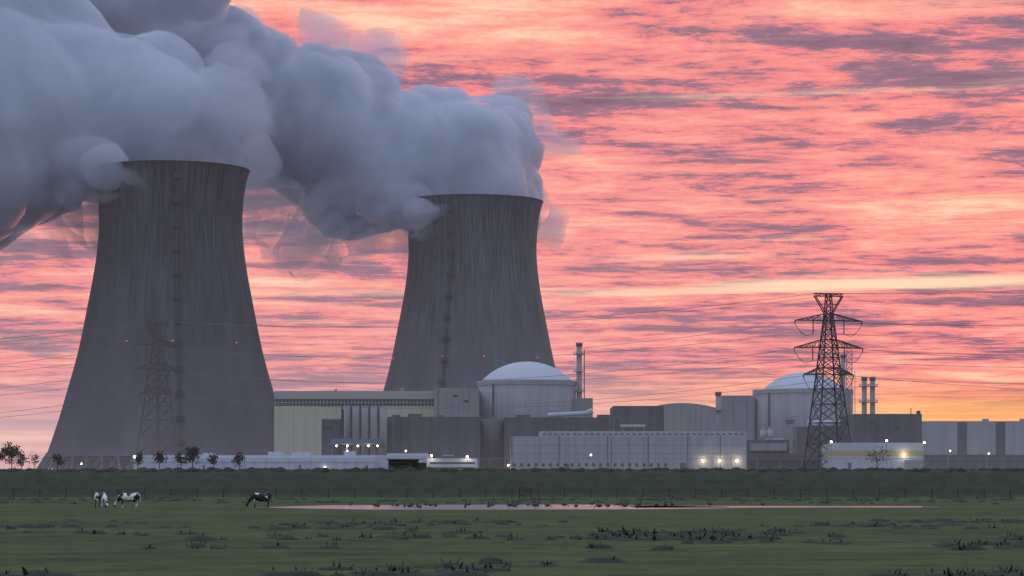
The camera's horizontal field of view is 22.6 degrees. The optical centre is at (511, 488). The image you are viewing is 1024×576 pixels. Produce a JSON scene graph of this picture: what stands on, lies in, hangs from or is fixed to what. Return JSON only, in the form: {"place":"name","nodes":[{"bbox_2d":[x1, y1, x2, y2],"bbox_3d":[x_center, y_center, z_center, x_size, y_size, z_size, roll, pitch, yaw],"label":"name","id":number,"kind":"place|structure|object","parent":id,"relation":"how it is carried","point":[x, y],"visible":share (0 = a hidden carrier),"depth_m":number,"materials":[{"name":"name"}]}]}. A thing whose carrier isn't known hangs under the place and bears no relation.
{"place":"outdoors","nodes":[
{"label":"outdoors","id":0,"kind":"place"},
{"bbox_2d":[0,469,1023,575],"bbox_3d":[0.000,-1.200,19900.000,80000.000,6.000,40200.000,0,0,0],"label":"ground","id":1,"kind":"structure","parent":0,"point":[870,550],"depth_m":136.74,"materials":[{"name":"green plant"}]},
{"bbox_2d":[0,441,23,468],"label":"tree","id":2,"kind":"object","parent":1,"relation":"on","point":[13,452],"visible":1,"depth_m":603.44,"materials":[{"name":"green plant"}]},
{"bbox_2d":[14,453,27,466],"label":"tree","id":3,"kind":"object","parent":1,"relation":"on","point":[19,460],"visible":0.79,"depth_m":603.63,"materials":[{"name":"green plant"}]},
{"bbox_2d":[28,452,38,465],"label":"tree","id":4,"kind":"object","parent":1,"relation":"on","point":[35,455],"visible":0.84,"depth_m":603.50,"materials":[{"name":"green plant"}]},
{"bbox_2d":[51,453,65,468],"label":"tree","id":5,"kind":"object","parent":1,"relation":"on","point":[56,459],"visible":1,"depth_m":563.71,"materials":[{"name":"green plant"}]},
{"bbox_2d":[94,492,108,507],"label":"cow","id":6,"kind":"object","parent":1,"relation":"on","point":[100,497],"visible":0.98,"depth_m":239.44},
{"bbox_2d":[113,492,140,507],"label":"cow","id":7,"kind":"object","parent":1,"relation":"on","point":[129,497],"visible":0.99,"depth_m":238.78},
{"bbox_2d":[133,451,143,467],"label":"tree","id":8,"kind":"object","parent":1,"relation":"on","point":[138,458],"visible":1,"depth_m":563.54,"materials":[{"name":"green plant"}]},
{"bbox_2d":[37,160,274,468],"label":"cooling tower","id":9,"kind":"structure","parent":1,"relation":"on","point":[170,247],"depth_m":1360.64,"materials":[{"name":"concrete"}]},
{"bbox_2d":[132,320,181,454],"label":"pylon","id":10,"kind":"object","parent":1,"relation":"on","point":[170,392],"visible":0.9,"depth_m":1009.21,"materials":[{"name":"grey metal"}]},
{"bbox_2d":[0,290,1023,417],"bbox_3d":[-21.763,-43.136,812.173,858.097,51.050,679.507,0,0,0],"label":"power lines","id":11,"kind":"object","parent":10,"relation":"attached to","point":[928,353],"visible":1,"depth_m":945.04,"materials":[{"name":"black metal"}]},
{"bbox_2d":[151,451,168,468],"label":"tree","id":12,"kind":"object","parent":1,"relation":"on","point":[159,458],"visible":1,"depth_m":563.41,"materials":[{"name":"green plant"}]},
{"bbox_2d":[173,450,191,464],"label":"tree","id":13,"kind":"object","parent":1,"relation":"on","point":[179,459],"visible":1,"depth_m":563.91,"materials":[{"name":"green plant"}]},
{"bbox_2d":[183,446,200,466],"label":"tree","id":14,"kind":"object","parent":1,"relation":"on","point":[194,452],"visible":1,"depth_m":563.51,"materials":[{"name":"green plant"}]},
{"bbox_2d":[206,452,217,464],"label":"tree","id":15,"kind":"object","parent":1,"relation":"on","point":[212,459],"visible":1,"depth_m":563.66,"materials":[{"name":"green plant"}]},
{"bbox_2d":[231,452,245,468],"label":"tree","id":16,"kind":"object","parent":1,"relation":"on","point":[237,457],"visible":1,"depth_m":563.72,"materials":[{"name":"green plant"}]},
{"bbox_2d":[246,492,271,507],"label":"cow","id":17,"kind":"object","parent":1,"relation":"on","point":[261,497],"visible":1,"depth_m":245.77},
{"bbox_2d":[133,450,477,468],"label":"workshop building","id":18,"kind":"structure","parent":1,"relation":"on","point":[345,463],"depth_m":850.00,"materials":[{"name":"metal"}]},
{"bbox_2d":[274,388,433,454],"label":"turbine hall","id":19,"kind":"structure","parent":1,"relation":"on","point":[298,427],"depth_m":1260.00,"materials":[{"name":"metal"}]},
{"bbox_2d":[387,459,426,469],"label":"building opening","id":20,"kind":"object","parent":1,"relation":"on","point":[401,464],"visible":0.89,"depth_m":513.00,"materials":[{"name":"black"}]},
{"bbox_2d":[434,386,479,416],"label":"auxiliary block","id":21,"kind":"structure","parent":1,"relation":"on","point":[447,399],"depth_m":1245.00,"materials":[{"name":"concrete"}]},
{"bbox_2d":[383,194,554,390],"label":"cooling tower","id":22,"kind":"structure","parent":1,"relation":"on","point":[472,258],"depth_m":1517.62,"materials":[{"name":"concrete"}]},
{"bbox_2d":[322,405,619,468],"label":"auxiliary block","id":23,"kind":"structure","parent":1,"relation":"on","point":[460,437],"depth_m":1104.00,"materials":[{"name":"concrete"}]},
{"bbox_2d":[329,439,385,454],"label":"loading canopy","id":24,"kind":"object","parent":23,"relation":"on","point":[358,442],"visible":0.93,"depth_m":1085.00,"materials":[{"name":"metal"}]},
{"bbox_2d":[0,496,1023,575],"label":"tussocks","id":25,"kind":"object","parent":1,"relation":"on","point":[687,536],"visible":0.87,"depth_m":92.33,"materials":[{"name":"green plant"}]},
{"bbox_2d":[0,389,1023,468],"bbox_3d":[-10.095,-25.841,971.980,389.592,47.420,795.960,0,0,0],"label":"site clutter","id":26,"kind":"object","parent":1,"relation":"on","point":[682,465],"visible":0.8,"depth_m":574.02,"materials":[{"name":"metal"}]},
{"bbox_2d":[477,362,575,418],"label":"reactor building","id":27,"kind":"structure","parent":1,"relation":"on","point":[524,391],"depth_m":1269.79,"materials":[{"name":"concrete"}]},
{"bbox_2d":[572,343,592,416],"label":"vent stack","id":28,"kind":"object","parent":1,"relation":"on","point":[585,405],"visible":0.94,"depth_m":1283.60,"materials":[{"name":"metal"}]},
{"bbox_2d":[507,431,745,468],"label":"storage hall","id":29,"kind":"structure","parent":1,"relation":"on","point":[640,444],"depth_m":900.00,"materials":[{"name":"metal"}]},
{"bbox_2d":[610,392,723,430],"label":"buildings","id":30,"kind":"structure","parent":1,"relation":"on","point":[681,417],"depth_m":1500.00,"materials":[{"name":"concrete"}]},
{"bbox_2d":[721,372,853,452],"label":"reactor building","id":31,"kind":"structure","parent":1,"relation":"on","point":[758,410],"depth_m":1362.95,"materials":[{"name":"concrete"}]},
{"bbox_2d":[746,416,840,468],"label":"industrial building","id":32,"kind":"structure","parent":1,"relation":"on","point":[769,446],"depth_m":1003.00,"materials":[{"name":"concrete"}]},
{"bbox_2d":[794,293,862,468],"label":"pylon","id":33,"kind":"object","parent":1,"relation":"on","point":[831,313],"visible":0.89,"depth_m":899.18,"materials":[{"name":"metal"}]},
{"bbox_2d":[838,350,877,416],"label":"chimneys","id":34,"kind":"object","parent":1,"relation":"on","point":[865,401],"visible":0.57,"depth_m":1199.37,"materials":[{"name":"metal"}]},
{"bbox_2d":[822,439,924,468],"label":"low building","id":35,"kind":"structure","parent":1,"relation":"on","point":[862,450],"depth_m":880.00,"materials":[{"name":"metal"}]},
{"bbox_2d":[864,447,889,466],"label":"tree","id":36,"kind":"object","parent":1,"relation":"on","point":[875,456],"visible":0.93,"depth_m":859.95,"materials":[{"name":"green plant"}]},
{"bbox_2d":[840,408,1023,468],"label":"blocks","id":37,"kind":"structure","parent":1,"relation":"on","point":[979,439],"depth_m":1249.70,"materials":[{"name":"metal"}]},
{"bbox_2d":[0,466,1023,471],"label":"dike crest grass","id":38,"kind":"structure","parent":0,"point":[409,469],"depth_m":509.93,"materials":[{"name":"green plant"}]},
{"bbox_2d":[0,0,1023,468],"label":"sky","id":39,"kind":"structure","parent":0,"point":[679,155],"materials":[{"name":"pink"}]},
{"bbox_2d":[250,504,936,509],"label":"pond mud bank","id":40,"kind":"structure","parent":0,"point":[581,509],"depth_m":233.40,"materials":[{"name":"brown soil"}]},
{"bbox_2d":[270,505,921,509],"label":"pond","id":41,"kind":"structure","parent":0,"point":[440,507],"depth_m":245.33,"materials":[{"name":"grey liquid"}]},
{"bbox_2d":[350,499,767,508],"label":"birds","id":42,"kind":"object","parent":41,"relation":"on","point":[637,505],"visible":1,"depth_m":243.00}
]}

